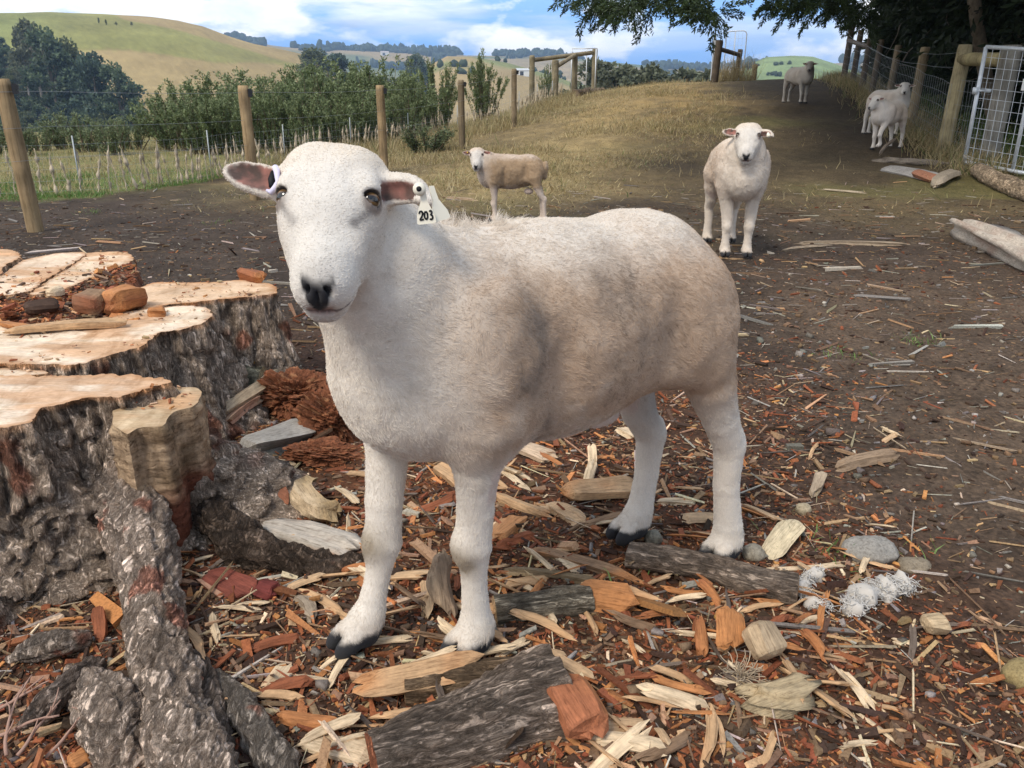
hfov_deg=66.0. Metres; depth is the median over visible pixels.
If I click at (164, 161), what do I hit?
wool tuft
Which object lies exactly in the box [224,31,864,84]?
distant wood
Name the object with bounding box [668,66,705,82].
gum tree
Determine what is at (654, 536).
stone
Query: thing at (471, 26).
sky
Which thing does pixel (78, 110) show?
tree
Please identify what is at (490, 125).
grass
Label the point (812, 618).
wood splinter
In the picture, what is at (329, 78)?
shrub
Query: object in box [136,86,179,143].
shrub
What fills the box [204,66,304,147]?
shrub
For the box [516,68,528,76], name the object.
farm building
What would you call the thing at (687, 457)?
wood splinter
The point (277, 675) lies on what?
wood splinter
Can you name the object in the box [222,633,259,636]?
wood splinter
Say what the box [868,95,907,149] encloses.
sheep
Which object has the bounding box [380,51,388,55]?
farm building
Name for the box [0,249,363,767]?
tree stump
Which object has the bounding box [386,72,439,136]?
shrub
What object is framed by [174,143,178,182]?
wool tuft
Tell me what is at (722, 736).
wood splinter
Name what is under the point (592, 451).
wood splinter
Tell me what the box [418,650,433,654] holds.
wood splinter
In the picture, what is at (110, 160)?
wool tuft
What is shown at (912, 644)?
wood splinter
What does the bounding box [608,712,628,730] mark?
wood splinter
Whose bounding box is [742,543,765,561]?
stone
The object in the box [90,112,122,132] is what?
tree
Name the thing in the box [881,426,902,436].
wood splinter
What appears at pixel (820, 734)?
woodchip litter
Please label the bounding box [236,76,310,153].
shrub
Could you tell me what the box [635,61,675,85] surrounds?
gum tree
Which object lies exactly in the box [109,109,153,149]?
shrub
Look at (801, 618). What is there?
wood splinter
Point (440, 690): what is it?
wood splinter
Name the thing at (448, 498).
wood splinter
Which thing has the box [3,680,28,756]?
twig
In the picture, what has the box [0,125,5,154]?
shrub
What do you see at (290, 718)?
wood splinter
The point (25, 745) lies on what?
twig
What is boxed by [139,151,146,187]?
wool tuft
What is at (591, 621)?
wood splinter
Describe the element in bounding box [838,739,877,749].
wood splinter
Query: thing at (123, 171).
wool tuft
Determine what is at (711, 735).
wood splinter
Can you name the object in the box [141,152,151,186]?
wool tuft
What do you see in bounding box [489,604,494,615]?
wood splinter
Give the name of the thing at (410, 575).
wood splinter
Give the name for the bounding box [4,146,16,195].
wool tuft
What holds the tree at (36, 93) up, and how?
on the ground at (150, 54)
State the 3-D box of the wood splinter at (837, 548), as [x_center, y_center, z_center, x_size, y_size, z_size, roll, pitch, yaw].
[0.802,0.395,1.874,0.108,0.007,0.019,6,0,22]
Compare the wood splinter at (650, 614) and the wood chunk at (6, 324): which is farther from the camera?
the wood chunk at (6, 324)
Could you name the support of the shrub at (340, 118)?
on the ground at (150, 54)
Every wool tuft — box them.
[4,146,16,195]
[34,148,42,194]
[49,154,57,194]
[59,158,70,191]
[75,148,82,191]
[96,154,101,193]
[106,145,111,191]
[109,155,119,190]
[118,152,127,189]
[119,145,138,188]
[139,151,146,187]
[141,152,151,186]
[155,142,159,183]
[157,148,162,183]
[161,154,171,184]
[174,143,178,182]
[174,145,182,183]
[184,153,188,180]
[189,145,193,181]
[196,156,199,180]
[198,154,202,179]
[203,150,208,179]
[211,150,213,177]
[212,147,218,176]
[214,141,222,174]
[224,149,227,166]
[225,139,229,164]
[232,136,236,161]
[256,140,260,163]
[278,139,282,160]
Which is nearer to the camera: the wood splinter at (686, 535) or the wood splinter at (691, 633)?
the wood splinter at (691, 633)
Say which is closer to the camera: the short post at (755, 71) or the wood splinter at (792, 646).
the wood splinter at (792, 646)
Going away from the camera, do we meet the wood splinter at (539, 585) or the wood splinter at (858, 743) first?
the wood splinter at (858, 743)
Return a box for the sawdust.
[1,269,143,323]
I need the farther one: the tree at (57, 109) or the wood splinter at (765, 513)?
the tree at (57, 109)
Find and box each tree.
[0,37,9,67]
[0,47,11,76]
[0,51,6,77]
[0,67,6,78]
[1,66,27,100]
[7,17,53,97]
[9,25,32,95]
[14,94,23,108]
[15,99,26,111]
[17,23,89,116]
[18,110,36,130]
[29,104,45,124]
[30,84,46,106]
[33,114,57,130]
[50,104,71,120]
[52,35,87,105]
[53,115,69,131]
[68,107,81,127]
[69,50,126,120]
[77,110,96,130]
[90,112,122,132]
[94,59,146,128]
[294,47,335,80]
[327,52,349,85]
[403,55,419,82]
[409,51,428,95]
[547,0,1023,131]
[562,56,618,94]
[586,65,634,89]
[614,61,643,85]
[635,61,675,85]
[651,67,670,79]
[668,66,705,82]
[693,68,729,81]
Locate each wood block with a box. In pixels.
[240,418,315,457]
[561,475,633,500]
[742,620,786,659]
[920,612,951,634]
[930,169,961,187]
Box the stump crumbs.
[0,250,258,408]
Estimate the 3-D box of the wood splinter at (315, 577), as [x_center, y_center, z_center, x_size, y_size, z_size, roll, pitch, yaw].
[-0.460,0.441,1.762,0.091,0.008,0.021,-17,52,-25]
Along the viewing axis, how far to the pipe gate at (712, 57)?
21.91 m
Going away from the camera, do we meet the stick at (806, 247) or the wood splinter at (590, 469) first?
the wood splinter at (590, 469)
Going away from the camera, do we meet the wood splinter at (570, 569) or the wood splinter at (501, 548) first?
the wood splinter at (570, 569)
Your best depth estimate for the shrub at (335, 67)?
18.88 m
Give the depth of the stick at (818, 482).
2.16 m
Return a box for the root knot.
[289,475,341,521]
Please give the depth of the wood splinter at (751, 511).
2.03 m
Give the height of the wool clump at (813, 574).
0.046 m
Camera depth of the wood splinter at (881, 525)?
1.98 m
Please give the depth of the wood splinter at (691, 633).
1.55 m
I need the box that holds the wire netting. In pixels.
[0,80,563,193]
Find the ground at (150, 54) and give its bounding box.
[0,12,1023,767]
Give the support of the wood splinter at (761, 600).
on the woodchip litter at (820, 734)
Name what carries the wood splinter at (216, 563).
on the woodchip litter at (820, 734)
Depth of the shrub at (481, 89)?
22.36 m
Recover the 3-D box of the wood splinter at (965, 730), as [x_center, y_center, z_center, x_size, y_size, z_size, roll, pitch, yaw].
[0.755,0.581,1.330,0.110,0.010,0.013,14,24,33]
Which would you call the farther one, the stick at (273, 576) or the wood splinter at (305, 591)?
the stick at (273, 576)
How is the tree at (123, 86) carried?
on the ground at (150, 54)
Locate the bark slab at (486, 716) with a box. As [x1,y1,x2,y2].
[364,643,572,767]
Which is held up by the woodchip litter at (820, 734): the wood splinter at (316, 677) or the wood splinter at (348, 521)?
the wood splinter at (316, 677)
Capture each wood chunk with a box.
[0,321,26,327]
[2,317,127,333]
[23,297,59,314]
[45,285,64,297]
[72,288,105,315]
[102,284,147,314]
[147,306,165,316]
[236,268,266,282]
[733,672,821,719]
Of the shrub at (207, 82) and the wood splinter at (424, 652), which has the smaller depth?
the wood splinter at (424, 652)
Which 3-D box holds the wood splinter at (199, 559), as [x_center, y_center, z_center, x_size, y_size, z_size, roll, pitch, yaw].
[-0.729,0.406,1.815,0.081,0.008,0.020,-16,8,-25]
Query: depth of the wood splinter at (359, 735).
1.32 m
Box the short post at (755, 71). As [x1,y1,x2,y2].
[752,64,757,80]
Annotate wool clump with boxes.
[798,563,833,614]
[829,570,921,619]
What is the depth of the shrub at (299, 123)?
14.69 m
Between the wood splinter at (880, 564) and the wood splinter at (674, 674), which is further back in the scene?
the wood splinter at (880, 564)
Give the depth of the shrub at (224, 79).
18.54 m
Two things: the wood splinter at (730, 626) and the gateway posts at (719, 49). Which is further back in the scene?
the gateway posts at (719, 49)
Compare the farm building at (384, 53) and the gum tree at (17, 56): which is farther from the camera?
the farm building at (384, 53)
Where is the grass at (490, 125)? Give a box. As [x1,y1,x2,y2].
[0,50,1023,225]
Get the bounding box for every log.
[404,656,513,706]
[492,584,594,624]
[571,87,590,96]
[590,87,604,92]
[625,541,798,606]
[970,163,1023,200]
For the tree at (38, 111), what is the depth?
184.51 m
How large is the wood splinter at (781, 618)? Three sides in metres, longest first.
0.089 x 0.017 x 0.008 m
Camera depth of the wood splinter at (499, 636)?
1.55 m
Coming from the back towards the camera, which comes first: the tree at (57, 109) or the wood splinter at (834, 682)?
the tree at (57, 109)
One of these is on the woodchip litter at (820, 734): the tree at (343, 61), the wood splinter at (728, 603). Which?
the wood splinter at (728, 603)
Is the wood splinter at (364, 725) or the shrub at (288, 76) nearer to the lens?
the wood splinter at (364, 725)
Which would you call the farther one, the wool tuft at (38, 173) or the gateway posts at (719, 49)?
the gateway posts at (719, 49)
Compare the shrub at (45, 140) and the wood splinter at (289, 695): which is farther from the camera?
the shrub at (45, 140)
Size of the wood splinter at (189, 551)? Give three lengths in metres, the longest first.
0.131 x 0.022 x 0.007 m
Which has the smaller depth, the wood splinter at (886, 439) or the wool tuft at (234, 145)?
the wood splinter at (886, 439)
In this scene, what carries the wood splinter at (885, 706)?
on the ground at (150, 54)
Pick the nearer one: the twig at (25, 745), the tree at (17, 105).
the twig at (25, 745)
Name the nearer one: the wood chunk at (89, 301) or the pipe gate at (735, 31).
the wood chunk at (89, 301)
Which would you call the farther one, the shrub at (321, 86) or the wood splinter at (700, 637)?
the shrub at (321, 86)
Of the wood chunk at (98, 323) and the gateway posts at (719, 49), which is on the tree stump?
the wood chunk at (98, 323)
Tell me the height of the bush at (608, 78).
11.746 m
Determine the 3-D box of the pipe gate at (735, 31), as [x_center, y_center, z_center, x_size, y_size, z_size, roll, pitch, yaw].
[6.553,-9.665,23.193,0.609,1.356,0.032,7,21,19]
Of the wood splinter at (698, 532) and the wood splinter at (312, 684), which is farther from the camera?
the wood splinter at (698, 532)
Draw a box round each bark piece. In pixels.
[201,567,258,598]
[253,578,279,600]
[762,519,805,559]
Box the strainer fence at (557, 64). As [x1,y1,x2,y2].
[529,49,597,102]
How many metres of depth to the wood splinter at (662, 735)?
1.31 m
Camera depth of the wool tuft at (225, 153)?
10.71 m
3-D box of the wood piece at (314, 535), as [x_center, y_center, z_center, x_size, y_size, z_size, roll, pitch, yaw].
[-0.487,0.381,1.920,0.304,0.065,0.134,8,21,23]
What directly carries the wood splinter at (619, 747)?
on the woodchip litter at (820, 734)
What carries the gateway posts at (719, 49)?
on the ground at (150, 54)
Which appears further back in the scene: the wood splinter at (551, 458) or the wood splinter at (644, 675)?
the wood splinter at (551, 458)
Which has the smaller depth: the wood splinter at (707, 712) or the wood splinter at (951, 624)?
the wood splinter at (707, 712)
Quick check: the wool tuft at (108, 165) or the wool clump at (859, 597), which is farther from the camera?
the wool tuft at (108, 165)
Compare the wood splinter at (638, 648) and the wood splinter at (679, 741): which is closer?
the wood splinter at (679, 741)
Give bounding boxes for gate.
[570,48,596,92]
[710,36,715,80]
[723,30,746,79]
[962,45,1023,174]
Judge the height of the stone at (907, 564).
0.031 m
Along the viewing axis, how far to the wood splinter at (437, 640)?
1.56 m
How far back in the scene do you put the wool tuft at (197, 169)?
10.10 m
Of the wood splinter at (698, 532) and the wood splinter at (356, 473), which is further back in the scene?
the wood splinter at (356, 473)
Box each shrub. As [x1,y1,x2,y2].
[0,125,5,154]
[0,125,43,153]
[23,121,55,150]
[34,108,79,148]
[52,111,106,152]
[82,115,132,154]
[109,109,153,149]
[126,76,233,150]
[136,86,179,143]
[164,84,239,154]
[166,69,253,137]
[185,68,269,140]
[200,87,256,153]
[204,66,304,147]
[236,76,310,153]
[251,64,314,115]
[270,61,336,113]
[278,93,335,148]
[282,56,369,136]
[283,55,372,95]
[297,81,366,144]
[303,58,397,137]
[323,54,419,141]
[333,88,400,144]
[356,57,448,119]
[384,81,424,141]
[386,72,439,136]
[399,120,456,152]
[417,57,460,128]
[464,48,509,119]
[536,62,559,99]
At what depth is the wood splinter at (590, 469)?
2.22 m
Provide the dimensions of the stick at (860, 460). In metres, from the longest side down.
0.241 x 0.049 x 0.034 m
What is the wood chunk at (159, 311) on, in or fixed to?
on the tree stump
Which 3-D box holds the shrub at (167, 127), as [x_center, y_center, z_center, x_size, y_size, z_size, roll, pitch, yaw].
[-6.838,-5.498,16.100,1.979,1.465,1.847,16,25,37]
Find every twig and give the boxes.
[0,675,49,709]
[0,706,59,736]
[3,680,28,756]
[16,687,60,755]
[45,707,79,757]
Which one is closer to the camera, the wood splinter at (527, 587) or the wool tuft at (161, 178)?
the wood splinter at (527, 587)
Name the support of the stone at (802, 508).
on the ground at (150, 54)
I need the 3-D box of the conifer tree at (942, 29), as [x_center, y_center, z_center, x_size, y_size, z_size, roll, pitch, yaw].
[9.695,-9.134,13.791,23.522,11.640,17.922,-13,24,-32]
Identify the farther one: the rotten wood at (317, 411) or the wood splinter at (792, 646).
the rotten wood at (317, 411)
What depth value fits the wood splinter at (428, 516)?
2.00 m
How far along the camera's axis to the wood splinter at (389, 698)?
1.41 m
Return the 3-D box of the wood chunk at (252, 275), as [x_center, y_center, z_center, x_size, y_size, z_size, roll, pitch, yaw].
[-0.997,-0.413,3.017,0.150,0.057,0.070,16,26,37]
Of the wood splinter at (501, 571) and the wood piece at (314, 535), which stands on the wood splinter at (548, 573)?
the wood splinter at (501, 571)
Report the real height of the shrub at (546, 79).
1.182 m
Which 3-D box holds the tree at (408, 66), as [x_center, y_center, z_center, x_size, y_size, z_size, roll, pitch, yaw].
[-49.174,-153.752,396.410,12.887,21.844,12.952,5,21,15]
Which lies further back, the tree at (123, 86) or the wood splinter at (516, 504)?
the tree at (123, 86)
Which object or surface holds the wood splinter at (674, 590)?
on the woodchip litter at (820, 734)
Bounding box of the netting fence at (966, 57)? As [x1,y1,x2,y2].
[841,26,1021,158]
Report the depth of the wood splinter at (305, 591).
1.71 m
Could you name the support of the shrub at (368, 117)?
on the ground at (150, 54)
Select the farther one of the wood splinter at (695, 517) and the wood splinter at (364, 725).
the wood splinter at (695, 517)
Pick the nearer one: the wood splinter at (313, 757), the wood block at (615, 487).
the wood splinter at (313, 757)
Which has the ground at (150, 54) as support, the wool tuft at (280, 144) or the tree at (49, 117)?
the tree at (49, 117)
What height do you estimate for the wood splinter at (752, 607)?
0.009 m
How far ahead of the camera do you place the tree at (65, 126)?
177.00 m
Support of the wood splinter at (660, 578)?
on the woodchip litter at (820, 734)
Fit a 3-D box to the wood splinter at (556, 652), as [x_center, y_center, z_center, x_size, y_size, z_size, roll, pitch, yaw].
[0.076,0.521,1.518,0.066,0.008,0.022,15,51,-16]
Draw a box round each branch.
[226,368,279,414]
[872,157,951,165]
[879,138,895,155]
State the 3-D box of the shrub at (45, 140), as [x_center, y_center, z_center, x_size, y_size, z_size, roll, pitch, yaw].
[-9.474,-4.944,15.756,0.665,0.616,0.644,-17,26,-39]
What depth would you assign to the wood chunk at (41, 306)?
2.56 m
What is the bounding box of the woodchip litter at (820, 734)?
[0,238,1023,767]
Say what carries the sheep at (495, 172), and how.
on the ground at (150, 54)
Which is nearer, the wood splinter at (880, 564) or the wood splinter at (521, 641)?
the wood splinter at (521, 641)
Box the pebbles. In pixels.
[0,281,1023,767]
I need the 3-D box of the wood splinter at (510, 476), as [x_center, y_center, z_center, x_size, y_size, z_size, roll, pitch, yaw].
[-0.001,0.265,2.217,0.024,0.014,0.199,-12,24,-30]
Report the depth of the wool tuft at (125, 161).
9.08 m
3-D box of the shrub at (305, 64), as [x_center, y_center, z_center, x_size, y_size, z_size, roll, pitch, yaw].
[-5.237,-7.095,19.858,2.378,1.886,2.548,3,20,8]
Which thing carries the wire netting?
on the ground at (150, 54)
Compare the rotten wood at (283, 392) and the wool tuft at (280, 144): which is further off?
the wool tuft at (280, 144)
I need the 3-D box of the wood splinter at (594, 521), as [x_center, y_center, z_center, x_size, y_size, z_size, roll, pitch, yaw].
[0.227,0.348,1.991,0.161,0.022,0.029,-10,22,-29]
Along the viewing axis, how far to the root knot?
2.00 m
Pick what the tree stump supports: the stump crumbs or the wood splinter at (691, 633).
the stump crumbs
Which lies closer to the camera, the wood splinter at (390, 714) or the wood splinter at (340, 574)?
the wood splinter at (390, 714)
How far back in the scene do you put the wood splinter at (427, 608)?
1.66 m
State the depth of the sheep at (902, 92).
12.25 m
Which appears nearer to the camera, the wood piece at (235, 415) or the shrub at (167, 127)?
the wood piece at (235, 415)
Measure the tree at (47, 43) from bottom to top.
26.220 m
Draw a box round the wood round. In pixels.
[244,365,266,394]
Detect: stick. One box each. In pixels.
[257,574,280,579]
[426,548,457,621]
[444,196,476,200]
[767,561,853,570]
[782,244,829,250]
[797,240,909,245]
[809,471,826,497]
[818,189,865,192]
[835,449,899,471]
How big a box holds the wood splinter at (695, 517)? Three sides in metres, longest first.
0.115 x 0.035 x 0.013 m
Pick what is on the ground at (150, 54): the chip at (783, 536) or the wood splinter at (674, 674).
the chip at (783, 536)
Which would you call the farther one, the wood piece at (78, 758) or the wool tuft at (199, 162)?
the wool tuft at (199, 162)
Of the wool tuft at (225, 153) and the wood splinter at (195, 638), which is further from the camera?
the wool tuft at (225, 153)
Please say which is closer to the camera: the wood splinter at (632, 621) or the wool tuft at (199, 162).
the wood splinter at (632, 621)
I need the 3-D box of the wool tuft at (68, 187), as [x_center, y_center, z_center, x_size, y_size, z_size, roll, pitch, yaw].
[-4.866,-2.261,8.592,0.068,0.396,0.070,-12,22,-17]
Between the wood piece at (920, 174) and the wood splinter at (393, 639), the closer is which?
the wood splinter at (393, 639)
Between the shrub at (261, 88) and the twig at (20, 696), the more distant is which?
the shrub at (261, 88)
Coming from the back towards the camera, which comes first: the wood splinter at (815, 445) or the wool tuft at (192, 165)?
the wool tuft at (192, 165)
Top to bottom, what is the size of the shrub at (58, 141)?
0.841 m
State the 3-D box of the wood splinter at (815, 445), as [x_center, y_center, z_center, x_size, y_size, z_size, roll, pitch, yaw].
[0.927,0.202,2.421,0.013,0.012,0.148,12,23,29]
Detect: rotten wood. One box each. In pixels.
[257,366,327,419]
[281,435,365,467]
[292,384,358,441]
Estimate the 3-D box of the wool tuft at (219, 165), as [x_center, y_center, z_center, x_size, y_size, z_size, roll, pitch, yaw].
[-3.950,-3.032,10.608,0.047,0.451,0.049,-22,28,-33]
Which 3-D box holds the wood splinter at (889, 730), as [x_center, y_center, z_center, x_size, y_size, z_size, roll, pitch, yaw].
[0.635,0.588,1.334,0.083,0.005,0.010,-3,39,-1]
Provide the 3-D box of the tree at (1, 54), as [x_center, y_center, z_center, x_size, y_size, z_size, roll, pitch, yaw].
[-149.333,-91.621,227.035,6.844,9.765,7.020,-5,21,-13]
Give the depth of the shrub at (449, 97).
20.47 m
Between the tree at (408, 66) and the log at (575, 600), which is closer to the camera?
the log at (575, 600)
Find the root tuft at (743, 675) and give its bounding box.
[715,647,767,699]
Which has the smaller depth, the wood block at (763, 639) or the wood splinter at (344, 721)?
the wood splinter at (344, 721)
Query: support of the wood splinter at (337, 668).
on the woodchip litter at (820, 734)
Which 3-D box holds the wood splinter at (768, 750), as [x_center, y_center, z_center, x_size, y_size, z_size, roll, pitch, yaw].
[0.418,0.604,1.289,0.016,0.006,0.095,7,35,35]
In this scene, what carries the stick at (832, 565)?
on the woodchip litter at (820, 734)
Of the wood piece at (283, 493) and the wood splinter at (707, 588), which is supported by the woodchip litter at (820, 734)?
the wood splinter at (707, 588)
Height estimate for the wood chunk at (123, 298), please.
0.093 m
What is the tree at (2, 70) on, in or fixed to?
on the ground at (150, 54)
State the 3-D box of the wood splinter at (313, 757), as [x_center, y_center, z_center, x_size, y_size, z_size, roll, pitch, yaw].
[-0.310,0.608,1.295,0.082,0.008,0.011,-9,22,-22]
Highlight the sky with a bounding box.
[0,0,874,64]
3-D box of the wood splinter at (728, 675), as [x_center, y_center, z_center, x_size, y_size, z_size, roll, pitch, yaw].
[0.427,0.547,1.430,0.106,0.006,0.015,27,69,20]
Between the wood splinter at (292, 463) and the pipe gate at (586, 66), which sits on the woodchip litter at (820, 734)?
the wood splinter at (292, 463)
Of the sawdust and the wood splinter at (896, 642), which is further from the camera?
the sawdust
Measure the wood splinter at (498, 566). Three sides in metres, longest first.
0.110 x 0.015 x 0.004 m
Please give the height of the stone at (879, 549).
0.057 m
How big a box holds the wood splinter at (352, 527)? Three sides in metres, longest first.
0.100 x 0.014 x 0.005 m
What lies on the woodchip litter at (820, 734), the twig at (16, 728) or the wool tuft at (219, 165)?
the twig at (16, 728)
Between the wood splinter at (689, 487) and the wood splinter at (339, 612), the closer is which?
the wood splinter at (339, 612)
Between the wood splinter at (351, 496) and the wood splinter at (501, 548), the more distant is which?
the wood splinter at (351, 496)
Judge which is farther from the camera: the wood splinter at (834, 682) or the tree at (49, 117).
the tree at (49, 117)
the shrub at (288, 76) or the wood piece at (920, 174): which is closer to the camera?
the wood piece at (920, 174)
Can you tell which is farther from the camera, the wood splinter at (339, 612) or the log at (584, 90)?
the log at (584, 90)
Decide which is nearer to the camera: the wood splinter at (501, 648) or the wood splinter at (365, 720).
the wood splinter at (365, 720)
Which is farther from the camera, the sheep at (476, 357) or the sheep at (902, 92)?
the sheep at (902, 92)
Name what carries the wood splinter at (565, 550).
on the woodchip litter at (820, 734)
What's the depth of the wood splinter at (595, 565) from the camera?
1.80 m
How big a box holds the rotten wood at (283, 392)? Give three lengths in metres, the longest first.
0.284 x 0.192 x 0.189 m
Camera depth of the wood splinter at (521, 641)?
1.54 m
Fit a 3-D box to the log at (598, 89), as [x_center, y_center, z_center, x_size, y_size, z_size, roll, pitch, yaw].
[2.553,-9.190,24.809,0.782,0.219,0.214,-16,24,-19]
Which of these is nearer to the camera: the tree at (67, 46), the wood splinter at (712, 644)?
the wood splinter at (712, 644)
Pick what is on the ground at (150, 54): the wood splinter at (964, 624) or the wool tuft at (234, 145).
the wood splinter at (964, 624)
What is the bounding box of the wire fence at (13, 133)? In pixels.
[0,66,549,232]
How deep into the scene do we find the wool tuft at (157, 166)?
9.33 m
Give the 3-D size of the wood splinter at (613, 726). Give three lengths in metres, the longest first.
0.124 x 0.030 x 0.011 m
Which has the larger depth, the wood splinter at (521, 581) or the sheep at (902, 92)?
the sheep at (902, 92)
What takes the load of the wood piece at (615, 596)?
on the ground at (150, 54)
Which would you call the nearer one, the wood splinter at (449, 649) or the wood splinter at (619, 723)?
the wood splinter at (619, 723)
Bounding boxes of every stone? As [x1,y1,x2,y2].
[644,529,662,544]
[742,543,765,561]
[795,503,811,514]
[841,535,899,564]
[897,557,931,573]
[1000,657,1023,688]
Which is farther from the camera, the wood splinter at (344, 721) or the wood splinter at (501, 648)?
the wood splinter at (501, 648)
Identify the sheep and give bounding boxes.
[222,141,746,659]
[463,147,548,221]
[702,122,773,257]
[782,61,817,103]
[861,82,915,135]
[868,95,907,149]
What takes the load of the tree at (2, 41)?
on the ground at (150, 54)
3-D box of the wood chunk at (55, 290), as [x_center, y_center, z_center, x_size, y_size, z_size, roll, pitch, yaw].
[-1.612,-0.326,2.783,0.044,0.035,0.075,1,20,4]
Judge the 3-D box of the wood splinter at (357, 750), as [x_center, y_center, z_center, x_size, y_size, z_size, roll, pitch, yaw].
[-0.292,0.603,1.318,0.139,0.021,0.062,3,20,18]
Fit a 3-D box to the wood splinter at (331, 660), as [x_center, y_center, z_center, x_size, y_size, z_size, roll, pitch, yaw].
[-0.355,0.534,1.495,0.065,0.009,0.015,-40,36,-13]
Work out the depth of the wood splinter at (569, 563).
1.79 m
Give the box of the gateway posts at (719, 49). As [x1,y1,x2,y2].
[711,40,742,81]
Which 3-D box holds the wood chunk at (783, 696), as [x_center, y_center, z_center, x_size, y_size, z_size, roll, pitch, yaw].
[0.483,0.557,1.401,0.173,0.062,0.098,-7,21,-21]
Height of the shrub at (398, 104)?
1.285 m
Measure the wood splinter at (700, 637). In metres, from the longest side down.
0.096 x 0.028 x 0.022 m
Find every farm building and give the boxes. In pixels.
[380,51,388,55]
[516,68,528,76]
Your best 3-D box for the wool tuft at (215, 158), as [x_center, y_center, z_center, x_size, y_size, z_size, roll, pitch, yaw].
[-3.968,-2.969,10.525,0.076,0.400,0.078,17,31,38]
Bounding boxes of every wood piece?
[67,747,89,767]
[225,395,263,423]
[261,518,360,555]
[278,486,288,503]
[580,579,641,615]
[912,169,936,182]
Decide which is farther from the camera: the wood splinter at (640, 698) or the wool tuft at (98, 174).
the wool tuft at (98, 174)
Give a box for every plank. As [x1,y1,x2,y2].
[880,165,937,180]
[949,218,1023,270]
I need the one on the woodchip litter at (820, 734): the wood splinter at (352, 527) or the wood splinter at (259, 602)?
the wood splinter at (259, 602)
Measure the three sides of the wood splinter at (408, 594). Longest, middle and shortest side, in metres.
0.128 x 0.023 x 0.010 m
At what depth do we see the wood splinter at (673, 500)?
2.09 m
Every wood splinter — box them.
[91,606,107,642]
[181,551,203,552]
[182,554,213,565]
[182,567,201,574]
[188,627,205,658]
[209,559,223,568]
[209,611,220,643]
[212,605,261,612]
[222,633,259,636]
[236,600,269,604]
[242,633,305,652]
[257,689,303,700]
[259,675,313,692]
[260,663,293,687]
[262,677,314,686]
[276,710,336,727]
[279,459,295,465]
[287,572,325,589]
[291,674,335,683]
[292,712,360,747]
[293,595,317,622]
[298,590,319,592]
[299,588,343,619]
[300,734,368,763]
[300,752,318,763]
[303,571,365,578]
[319,655,336,670]
[328,657,349,687]
[330,731,365,747]
[331,606,347,617]
[334,486,359,503]
[337,525,363,529]
[341,562,365,571]
[344,700,373,728]
[346,470,364,476]
[346,512,350,531]
[347,565,390,589]
[347,723,383,727]
[351,577,363,586]
[352,650,484,696]
[368,707,410,719]
[372,635,411,645]
[382,696,399,702]
[385,605,420,614]
[390,569,428,579]
[391,580,425,606]
[407,630,499,645]
[411,645,456,661]
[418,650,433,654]
[419,492,455,511]
[419,505,435,524]
[419,580,433,618]
[419,631,442,642]
[433,462,454,486]
[435,679,444,696]
[437,619,453,634]
[454,574,460,590]
[482,643,518,656]
[488,564,509,568]
[488,578,520,591]
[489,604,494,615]
[492,515,527,540]
[492,531,534,550]
[492,546,512,550]
[492,576,532,591]
[494,629,507,642]
[495,637,530,656]
[496,492,552,517]
[497,486,506,489]
[497,570,522,576]
[498,479,509,491]
[500,575,547,587]
[501,469,530,492]
[501,581,506,593]
[503,466,533,480]
[503,579,535,585]
[504,567,594,581]
[509,608,576,640]
[519,443,557,462]
[523,546,555,569]
[527,548,580,554]
[530,547,650,587]
[530,578,545,591]
[540,451,562,464]
[540,502,587,527]
[546,674,608,740]
[547,613,556,622]
[548,506,572,519]
[551,648,566,655]
[553,564,587,574]
[555,558,579,573]
[559,655,594,678]
[565,737,589,753]
[575,511,621,527]
[581,582,661,599]
[583,459,596,478]
[584,611,598,637]
[587,444,596,463]
[588,739,624,767]
[589,719,652,767]
[592,731,666,756]
[595,519,613,524]
[607,610,655,631]
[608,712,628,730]
[609,718,650,731]
[615,427,634,438]
[616,672,661,679]
[620,695,679,707]
[621,610,630,616]
[622,639,644,652]
[630,731,691,760]
[636,682,709,709]
[637,610,692,618]
[638,661,682,670]
[647,573,672,584]
[647,665,695,683]
[647,672,711,694]
[654,727,670,744]
[657,497,694,506]
[660,585,707,595]
[664,534,706,538]
[666,710,730,714]
[667,592,706,601]
[670,630,715,638]
[672,486,702,489]
[678,456,695,458]
[682,512,713,523]
[684,530,709,534]
[692,616,708,658]
[693,578,720,605]
[696,573,714,587]
[699,703,717,767]
[708,636,720,655]
[709,645,726,663]
[710,500,774,520]
[710,678,739,686]
[712,706,725,756]
[715,606,745,649]
[721,670,748,683]
[725,587,730,608]
[735,700,741,727]
[739,602,783,612]
[743,504,782,520]
[753,598,780,602]
[761,730,776,764]
[770,614,788,621]
[772,615,795,620]
[779,653,803,703]
[779,666,856,719]
[781,598,806,613]
[786,642,805,650]
[794,612,814,623]
[796,561,825,580]
[797,614,826,623]
[798,590,842,606]
[798,628,826,662]
[799,586,840,600]
[806,679,855,685]
[808,442,818,459]
[816,653,845,659]
[817,590,829,635]
[826,547,846,549]
[834,665,875,710]
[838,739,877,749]
[841,551,901,570]
[854,701,913,712]
[859,557,869,573]
[865,523,897,527]
[865,728,907,733]
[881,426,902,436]
[882,432,897,442]
[891,638,919,646]
[906,622,959,628]
[908,623,916,662]
[924,715,993,740]
[951,621,971,629]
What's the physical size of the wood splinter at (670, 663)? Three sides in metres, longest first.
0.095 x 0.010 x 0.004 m
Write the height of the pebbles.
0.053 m
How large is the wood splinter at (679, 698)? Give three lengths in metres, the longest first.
0.140 x 0.035 x 0.017 m

